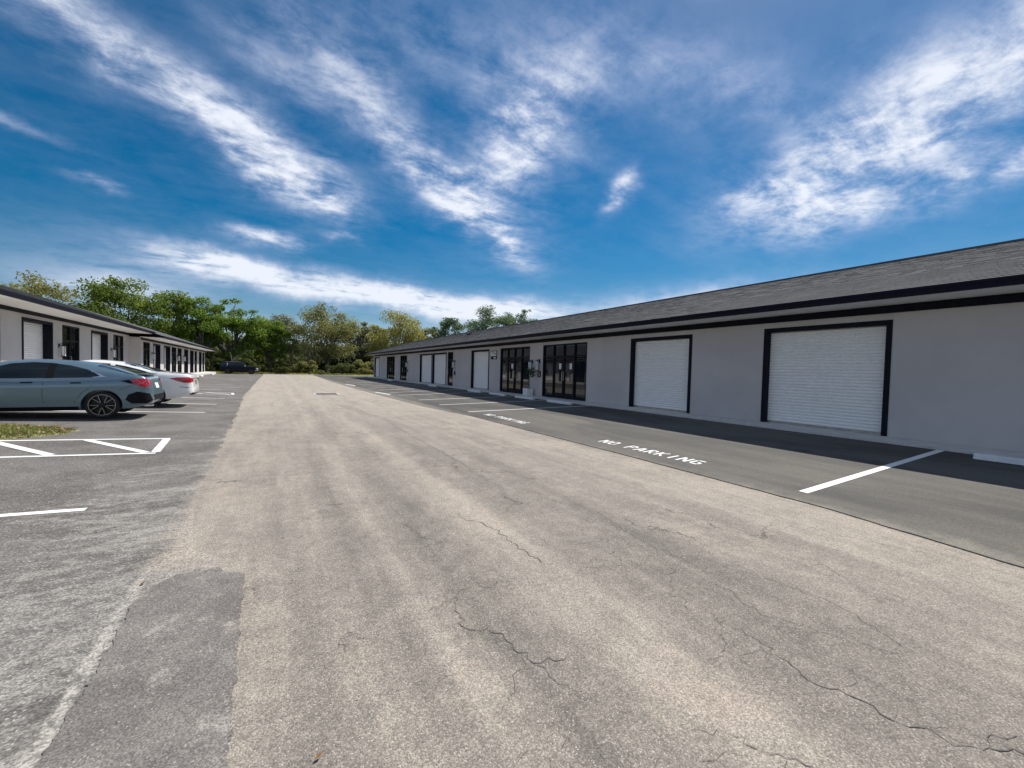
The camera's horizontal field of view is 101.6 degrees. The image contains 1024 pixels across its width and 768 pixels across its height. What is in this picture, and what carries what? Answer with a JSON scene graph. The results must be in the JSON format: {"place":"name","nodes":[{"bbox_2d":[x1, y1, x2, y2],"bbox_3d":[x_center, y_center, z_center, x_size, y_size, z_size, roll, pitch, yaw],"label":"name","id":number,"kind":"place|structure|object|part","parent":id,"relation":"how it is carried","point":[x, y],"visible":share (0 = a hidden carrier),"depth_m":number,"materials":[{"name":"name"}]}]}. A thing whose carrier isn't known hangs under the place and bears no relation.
{"place":"outdoors","nodes":[
{"label":"outdoors","id":0,"kind":"place"},
{"bbox_2d":[0,285,217,372],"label":"commercial building","id":1,"kind":"structure","parent":0,"point":[32,326],"depth_m":21.03,"materials":[{"name":"grey paint"}]},
{"bbox_2d":[21,317,52,358],"bbox_3d":[-20.187,-1.325,17.556,0.402,2.770,2.670,1,2,-30],"label":"roll door","id":2,"kind":"structure","parent":1,"relation":"in","point":[37,335],"depth_m":18.07,"materials":[{"name":"white paint"}]},
{"bbox_2d":[58,343,66,356],"bbox_3d":[-20.879,-1.576,19.392,0.264,0.624,0.210,1,2,-30],"label":"wall lantern","id":3,"kind":"object","parent":1,"relation":"attached to","point":[63,350],"depth_m":19.35,"materials":[{"name":"white glass"}]},
{"bbox_2d":[62,325,78,360],"bbox_3d":[-21.757,-1.456,20.526,0.194,2.770,2.070,1,2,-30],"label":"storefront window","id":4,"kind":"structure","parent":1,"relation":"in","point":[70,335],"depth_m":20.53,"materials":[{"name":"black glass"}]},
{"bbox_2d":[91,330,107,359],"bbox_3d":[-23.789,-1.609,23.835,0.402,2.770,2.620,1,2,-30],"label":"roll door","id":5,"kind":"structure","parent":1,"relation":"in","point":[99,340],"depth_m":24.54,"materials":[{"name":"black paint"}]},
{"bbox_2d":[111,348,116,357],"bbox_3d":[-24.457,-1.908,25.631,0.264,0.624,0.210,1,2,-30],"label":"wall lantern","id":6,"kind":"object","parent":1,"relation":"attached to","point":[114,352],"depth_m":25.59,"materials":[{"name":"white glass"}]},
{"bbox_2d":[113,334,122,360],"bbox_3d":[-25.372,-1.741,26.827,0.194,2.770,2.070,1,2,-30],"label":"storefront window","id":7,"kind":"structure","parent":1,"relation":"in","point":[117,340],"depth_m":27.08,"materials":[{"name":"black glass"}]},
{"bbox_2d":[143,342,149,365],"bbox_3d":[-26.800,-1.781,30.523,0.194,2.548,1.900,1,2,-30],"label":"storefront window","id":8,"kind":"structure","parent":1,"relation":"in","point":[146,346],"depth_m":30.82,"materials":[{"name":"black glass"}]},
{"bbox_2d":[153,343,159,368],"bbox_3d":[-28.417,-1.902,33.109,0.402,2.548,2.300,1,2,-30],"label":"storefront window","id":9,"kind":"structure","parent":1,"relation":"in","point":[156,347],"depth_m":34.00,"materials":[{"name":"black glass"}]},
{"bbox_2d":[164,345,169,370],"bbox_3d":[-30.269,-2.048,36.337,0.402,2.548,2.450,1,2,-30],"label":"roll door","id":10,"kind":"structure","parent":1,"relation":"in","point":[166,348],"depth_m":37.29,"materials":[{"name":"paint"}]},
{"bbox_2d":[172,347,175,371],"bbox_3d":[-31.660,-2.165,38.995,0.194,2.548,2.150,1,2,-30],"label":"storefront window","id":11,"kind":"structure","parent":1,"relation":"in","point":[173,348],"depth_m":39.01,"materials":[{"name":"black glass"}]},
{"bbox_2d":[178,348,181,372],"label":"storefront window","id":12,"kind":"structure","parent":1,"relation":"in","point":[179,349],"depth_m":42.17,"materials":[{"name":"black glass"}]},
{"bbox_2d":[184,349,187,372],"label":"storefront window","id":13,"kind":"structure","parent":1,"relation":"in","point":[185,350],"depth_m":45.25,"materials":[{"name":"black glass"}]},
{"bbox_2d":[190,350,193,372],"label":"roll door","id":14,"kind":"structure","parent":1,"relation":"in","point":[191,352],"depth_m":48.39,"materials":[{"name":"black paint"}]},
{"bbox_2d":[194,351,196,372],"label":"storefront window","id":15,"kind":"structure","parent":1,"relation":"in","point":[195,365],"depth_m":50.05,"materials":[{"name":"black glass"}]},
{"bbox_2d":[199,352,201,371],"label":"roll door","id":16,"kind":"structure","parent":1,"relation":"in","point":[200,353],"depth_m":53.86,"materials":[{"name":"black paint"}]},
{"bbox_2d":[202,352,203,371],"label":"storefront window","id":17,"kind":"structure","parent":1,"relation":"in","point":[202,352],"depth_m":55.40,"materials":[{"name":"black glass"}]},
{"bbox_2d":[0,374,263,767],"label":"parking lot","id":18,"kind":"structure","parent":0,"point":[72,589],"depth_m":3.67,"materials":[{"name":"grey asphalt"}]},
{"bbox_2d":[0,426,80,439],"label":"grass island","id":19,"kind":"structure","parent":18,"relation":"on","point":[34,435],"depth_m":7.83,"materials":[{"name":"green plant"}]},
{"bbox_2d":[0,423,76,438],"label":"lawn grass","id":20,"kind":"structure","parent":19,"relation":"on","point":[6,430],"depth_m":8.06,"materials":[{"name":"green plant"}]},
{"bbox_2d":[0,508,86,516],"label":"parking line","id":21,"kind":"object","parent":18,"relation":"on","point":[40,512],"visible":1,"depth_m":4.15,"materials":[{"name":"white paint"}]},
{"bbox_2d":[0,359,163,417],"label":"parked car","id":22,"kind":"object","parent":18,"relation":"on","point":[97,390],"visible":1,"depth_m":10.07,"materials":[{"name":"grey metal"}]},
{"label":"window","id":23,"kind":"part","parent":22,"relation":"part of","materials":[{"name":"black glass"}]},
{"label":"window","id":24,"kind":"part","parent":22,"relation":"part of","materials":[{"name":"black glass"}]},
{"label":"rear window","id":25,"kind":"part","parent":22,"relation":"part of","materials":[{"name":"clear glass"}]},
{"bbox_2d":[0,438,169,457],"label":"hatched parking marking","id":26,"kind":"object","parent":18,"relation":"on","point":[159,447],"visible":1,"depth_m":7.13,"materials":[{"name":"white paint"}]},
{"bbox_2d":[33,571,245,767],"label":"asphalt repair","id":27,"kind":"structure","parent":18,"relation":"on","point":[160,684],"depth_m":1.98,"materials":[{"name":"grey asphalt"}]},
{"bbox_2d":[82,360,198,405],"bbox_3d":[-13.242,-0.060,13.515,4.886,1.455,2.240,1,2,-30],"label":"parked car","id":28,"kind":"object","parent":18,"relation":"on","point":[177,384],"visible":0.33,"depth_m":13.72,"materials":[{"name":"white metal"}]},
{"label":"window","id":29,"kind":"part","parent":28,"relation":"part of","materials":[{"name":"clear glass"}]},
{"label":"rear window","id":30,"kind":"part","parent":28,"relation":"part of","materials":[{"name":"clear glass"}]},
{"bbox_2d":[193,372,215,375],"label":"walkway","id":31,"kind":"structure","parent":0,"point":[200,373],"depth_m":50.42,"materials":[{"name":"concrete"}]},
{"bbox_2d":[205,370,373,375],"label":"verge grass","id":32,"kind":"structure","parent":0,"point":[259,372],"depth_m":73.16,"materials":[{"name":"green plant"}]},
{"bbox_2d":[96,432,844,758],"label":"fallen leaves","id":33,"kind":"object","parent":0,"point":[318,755],"visible":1,"depth_m":1.66,"materials":[{"name":"brown plant"}]},
{"bbox_2d":[0,0,1023,360],"label":"sky","id":34,"kind":"structure","parent":0,"point":[431,161],"materials":[{"name":"blue"}]},
{"bbox_2d":[189,374,1023,767],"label":"road","id":35,"kind":"structure","parent":0,"point":[359,646],"depth_m":2.73,"materials":[{"name":"grey asphalt"}]},
{"bbox_2d":[313,393,340,394],"bbox_3d":[-10.387,0.572,23.372,1.300,0.042,1.300,1,2,-30],"label":"drain grate","id":36,"kind":"object","parent":35,"relation":"on","point":[326,394],"visible":0.95,"depth_m":23.12,"materials":[{"name":"metal"}]},
{"bbox_2d":[274,399,1023,767],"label":"pavement cracks","id":37,"kind":"object","parent":35,"relation":"on","point":[708,661],"visible":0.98,"depth_m":2.31,"materials":[{"name":"black asphalt"}]},
{"bbox_2d":[314,375,1023,567],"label":"parking lot","id":38,"kind":"structure","parent":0,"point":[965,502],"depth_m":7.13,"materials":[{"name":"grey asphalt"}]},
{"bbox_2d":[489,392,505,395],"bbox_3d":[-0.803,0.554,22.927,0.167,0.100,1.750,1,2,-30],"label":"wheel stop","id":39,"kind":"object","parent":38,"relation":"on","point":[500,394],"visible":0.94,"depth_m":22.75,"materials":[{"name":"concrete"}]},
{"bbox_2d":[483,414,528,422],"bbox_3d":[-0.228,1.098,13.357,0.310,0.014,2.621,1,2,-30],"label":"no parking lettering","id":40,"kind":"object","parent":38,"relation":"on","point":[505,418],"visible":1,"depth_m":13.31,"materials":[{"name":"white paint"}]},
{"bbox_2d":[515,396,534,399],"bbox_3d":[0.613,0.666,20.456,0.167,0.100,1.650,1,2,-30],"label":"wheel stop","id":41,"kind":"object","parent":38,"relation":"on","point":[524,397],"visible":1,"depth_m":20.28,"materials":[{"name":"paint"}]},
{"bbox_2d":[469,405,589,411],"bbox_3d":[0.775,0.943,16.062,5.011,0.222,0.100,1,2,-18],"label":"parking line","id":42,"kind":"object","parent":38,"relation":"on","point":[514,409],"visible":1,"depth_m":15.82,"materials":[{"name":"white paint"}]},
{"bbox_2d":[547,400,571,404],"bbox_3d":[2.030,0.777,17.986,0.167,0.100,1.650,1,2,-30],"label":"wheel stop","id":43,"kind":"object","parent":38,"relation":"on","point":[561,402],"visible":1,"depth_m":17.78,"materials":[{"name":"concrete"}]},
{"bbox_2d":[599,440,704,463],"bbox_3d":[2.675,1.326,8.318,0.328,0.015,2.522,1,2,-30],"label":"no parking lettering","id":44,"kind":"object","parent":38,"relation":"on","point":[684,458],"visible":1,"depth_m":8.12,"materials":[{"name":"white paint"}]},
{"bbox_2d":[800,450,942,492],"bbox_3d":[6.071,1.362,6.809,4.930,0.222,0.115,1,2,-29],"label":"parking line","id":45,"kind":"object","parent":38,"relation":"on","point":[840,480],"visible":1,"depth_m":6.52,"materials":[{"name":"white paint"}]},
{"bbox_2d":[973,453,1023,465],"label":"wheel stop","id":46,"kind":"object","parent":38,"relation":"on","point":[1001,459],"visible":1,"depth_m":7.05,"materials":[{"name":"concrete"}]},
{"bbox_2d":[364,238,1023,451],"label":"commercial building","id":47,"kind":"structure","parent":0,"point":[928,347],"depth_m":11.12,"materials":[{"name":"grey paint"}]},
{"bbox_2d":[374,357,379,376],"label":"roll door","id":48,"kind":"structure","parent":47,"relation":"in","point":[376,364],"depth_m":56.69,"materials":[{"name":"black paint"}]},
{"bbox_2d":[387,356,394,378],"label":"storefront window","id":49,"kind":"structure","parent":47,"relation":"in","point":[390,360],"depth_m":49.32,"materials":[{"name":"black glass"}]},
{"bbox_2d":[400,355,406,380],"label":"storefront window","id":50,"kind":"structure","parent":47,"relation":"in","point":[403,370],"depth_m":44.76,"materials":[{"name":"black glass"}]},
{"bbox_2d":[419,353,431,383],"bbox_3d":[-7.786,-1.426,38.093,0.242,2.640,3.410,1,2,-30],"label":"roll door","id":51,"kind":"structure","parent":47,"relation":"in","point":[425,359],"depth_m":38.32,"materials":[{"name":"white metal"}]},
{"bbox_2d":[432,352,446,384],"bbox_3d":[-6.028,-1.287,35.029,0.242,2.640,3.380,1,2,-30],"label":"roll door","id":52,"kind":"structure","parent":47,"relation":"in","point":[439,360],"depth_m":35.30,"materials":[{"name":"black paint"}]},
{"bbox_2d":[447,352,452,385],"bbox_3d":[-4.776,-1.187,32.828,0.140,2.640,1.150,1,2,-30],"label":"storefront window","id":53,"kind":"structure","parent":47,"relation":"in","point":[450,354],"depth_m":32.94,"materials":[{"name":"black glass"}]},
{"bbox_2d":[471,349,489,389],"bbox_3d":[-2.081,-0.975,28.147,0.242,2.640,2.780,1,2,-30],"label":"roll door","id":54,"kind":"structure","parent":47,"relation":"in","point":[479,358],"depth_m":28.34,"materials":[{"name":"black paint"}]},
{"bbox_2d":[491,351,496,358],"bbox_3d":[-1.142,-1.825,26.282,0.040,0.540,0.800,1,2,-30],"label":"address sign","id":55,"kind":"object","parent":47,"relation":"attached to","point":[493,354],"visible":1,"depth_m":26.24,"materials":[{"name":"white metal"}]},
{"bbox_2d":[500,346,529,393],"bbox_3d":[0.183,-0.796,24.181,0.140,2.640,3.400,1,2,-30],"label":"storefront window","id":56,"kind":"structure","parent":47,"relation":"in","point":[513,361],"depth_m":24.13,"materials":[{"name":"black glass"}]},
{"bbox_2d":[528,360,532,368],"bbox_3d":[0.981,-1.002,22.346,0.264,0.624,0.210,1,2,-30],"label":"wall lantern","id":57,"kind":"object","parent":47,"relation":"attached to","point":[530,362],"depth_m":22.28,"materials":[{"name":"white glass"}]},
{"bbox_2d":[535,359,539,370],"bbox_3d":[1.330,-0.994,21.738,0.264,0.624,0.210,1,2,-30],"label":"wall lantern","id":58,"kind":"object","parent":47,"relation":"attached to","point":[537,362],"depth_m":21.68,"materials":[{"name":"white glass"}]},
{"bbox_2d":[542,342,586,400],"bbox_3d":[2.497,-0.612,20.094,0.194,2.640,3.500,1,2,-30],"label":"storefront window","id":59,"kind":"structure","parent":47,"relation":"in","point":[564,365],"depth_m":20.00,"materials":[{"name":"black glass"}]},
{"bbox_2d":[629,334,692,412],"bbox_3d":[5.376,-0.387,15.145,0.242,2.640,2.740,1,2,-30],"label":"roll door","id":60,"kind":"structure","parent":47,"relation":"in","point":[660,367],"depth_m":15.13,"materials":[{"name":"white metal"}]},
{"bbox_2d":[760,320,892,435],"bbox_3d":[7.924,-0.186,10.703,0.242,2.640,2.830,1,2,-30],"label":"roll door","id":61,"kind":"structure","parent":47,"relation":"in","point":[827,376],"depth_m":10.56,"materials":[{"name":"white metal"}]},
{"bbox_2d":[370,377,1023,458],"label":"walkway","id":62,"kind":"structure","parent":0,"point":[895,440],"depth_m":10.46,"materials":[{"name":"concrete"}]},
{"bbox_2d":[523,367,536,395],"bbox_3d":[0.933,-0.149,22.050,0.926,1.525,0.661,3,2,40],"label":"potted plant","id":63,"kind":"object","parent":62,"relation":"on","point":[527,391],"visible":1,"depth_m":21.93,"materials":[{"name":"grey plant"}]},
{"bbox_3d":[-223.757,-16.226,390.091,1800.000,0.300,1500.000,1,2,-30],"label":"ground","id":64,"kind":"structure","parent":0,"visible":0},
{"bbox_2d":[1,270,113,311],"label":"oak tree","id":65,"kind":"object","parent":64,"relation":"on","point":[41,288],"visible":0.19,"depth_m":62.11,"materials":[{"name":"green plant"}]},
{"bbox_2d":[61,275,174,335],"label":"oak tree","id":66,"kind":"object","parent":64,"relation":"on","point":[120,298],"visible":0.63,"depth_m":63.95,"materials":[{"name":"green plant"}]},
{"bbox_2d":[126,290,207,342],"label":"oak tree","id":67,"kind":"object","parent":64,"relation":"on","point":[175,301],"visible":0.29,"depth_m":71.03,"materials":[{"name":"green plant"}]},
{"bbox_2d":[164,296,231,355],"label":"oak tree","id":68,"kind":"object","parent":64,"relation":"on","point":[211,327],"visible":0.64,"depth_m":71.96,"materials":[{"name":"green plant"}]},
{"bbox_2d":[205,348,224,371],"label":"shrub","id":69,"kind":"object","parent":64,"relation":"on","point":[216,358],"visible":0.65,"depth_m":70.82,"materials":[{"name":"green plant"}]},
{"bbox_2d":[193,298,271,361],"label":"oak tree","id":70,"kind":"object","parent":64,"relation":"on","point":[238,325],"visible":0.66,"depth_m":76.99,"materials":[{"name":"green plant"}]},
{"bbox_2d":[219,361,259,373],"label":"parked suv","id":71,"kind":"object","parent":64,"relation":"on","point":[228,367],"visible":0.98,"depth_m":66.69,"materials":[{"name":"blue paint"}]},
{"bbox_2d":[234,353,264,372],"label":"shrub","id":72,"kind":"object","parent":64,"relation":"on","point":[246,361],"visible":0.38,"depth_m":70.68,"materials":[{"name":"green plant"}]},
{"bbox_2d":[144,325,373,373],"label":"woodland","id":73,"kind":"object","parent":64,"relation":"on","point":[261,361],"visible":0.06,"depth_m":93.69,"materials":[{"name":"green plant"}]},
{"bbox_2d":[247,320,291,368],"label":"oak tree","id":74,"kind":"object","parent":64,"relation":"on","point":[268,352],"visible":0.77,"depth_m":82.17,"materials":[{"name":"green plant"}]},
{"bbox_2d":[261,360,296,373],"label":"shrub","id":75,"kind":"object","parent":64,"relation":"on","point":[283,369],"visible":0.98,"depth_m":71.18,"materials":[{"name":"green plant"}]},
{"bbox_2d":[250,314,308,342],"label":"tree","id":76,"kind":"object","parent":64,"relation":"on","point":[282,318],"visible":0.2,"depth_m":113.96,"materials":[{"name":"green plant"}]},
{"bbox_2d":[281,338,302,372],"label":"palm tree","id":77,"kind":"object","parent":64,"relation":"on","point":[291,348],"visible":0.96,"depth_m":73.92,"materials":[{"name":"green plant"}]},
{"bbox_2d":[293,360,317,373],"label":"shrub","id":78,"kind":"object","parent":64,"relation":"on","point":[311,364],"visible":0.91,"depth_m":76.05,"materials":[{"name":"green plant"}]},
{"bbox_2d":[272,374,357,375],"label":"kerb","id":79,"kind":"structure","parent":64,"relation":"on","point":[328,375],"depth_m":73.22,"materials":[{"name":"concrete"}]},
{"bbox_2d":[309,370,329,374],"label":"shrub","id":80,"kind":"object","parent":64,"relation":"on","point":[321,372],"visible":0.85,"depth_m":74.05,"materials":[{"name":"green plant"}]},
{"bbox_2d":[282,301,366,372],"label":"oak tree","id":81,"kind":"object","parent":64,"relation":"on","point":[340,329],"visible":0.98,"depth_m":86.21,"materials":[{"name":"green plant"}]},
{"bbox_2d":[325,362,356,373],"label":"shrub","id":82,"kind":"object","parent":64,"relation":"on","point":[341,366],"visible":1,"depth_m":77.25,"materials":[{"name":"green plant"}]},
{"bbox_2d":[342,321,376,361],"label":"oak tree","id":83,"kind":"object","parent":64,"relation":"on","point":[360,340],"visible":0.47,"depth_m":97.59,"materials":[{"name":"green plant"}]},
{"bbox_2d":[353,359,372,374],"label":"shrub","id":84,"kind":"object","parent":64,"relation":"on","point":[361,363],"visible":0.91,"depth_m":81.02,"materials":[{"name":"green plant"}]},
{"bbox_2d":[368,357,373,369],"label":"shrub","id":85,"kind":"object","parent":64,"relation":"on","point":[371,365],"visible":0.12,"depth_m":86.61,"materials":[{"name":"green plant"}]},
{"bbox_2d":[357,324,389,358],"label":"oak tree","id":86,"kind":"object","parent":64,"relation":"on","point":[376,328],"visible":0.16,"depth_m":100.83,"materials":[{"name":"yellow plant"}]},
{"bbox_2d":[364,309,429,359],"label":"oak tree","id":87,"kind":"object","parent":64,"relation":"on","point":[407,336],"visible":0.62,"depth_m":95.42,"materials":[{"name":"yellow plant"}]},
{"bbox_2d":[413,327,438,340],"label":"oak tree","id":88,"kind":"object","parent":64,"relation":"on","point":[424,333],"visible":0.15,"depth_m":108.67,"materials":[{"name":"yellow plant"}]},
{"bbox_2d":[427,317,466,338],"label":"pine tree","id":89,"kind":"object","parent":64,"relation":"on","point":[446,324],"visible":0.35,"depth_m":106.60,"materials":[{"name":"green plant"}]},
{"bbox_2d":[462,304,515,332],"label":"pine tree","id":90,"kind":"object","parent":64,"relation":"on","point":[485,320],"visible":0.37,"depth_m":116.91,"materials":[{"name":"green plant"}]},
{"bbox_2d":[496,312,521,325],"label":"pine tree","id":91,"kind":"object","parent":64,"relation":"on","point":[508,315],"visible":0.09,"depth_m":126.01,"materials":[{"name":"green plant"}]},
{"bbox_2d":[512,309,537,323],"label":"pine tree","id":92,"kind":"object","parent":64,"relation":"on","point":[520,317],"visible":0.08,"depth_m":123.51,"materials":[{"name":"green plant"}]}
]}

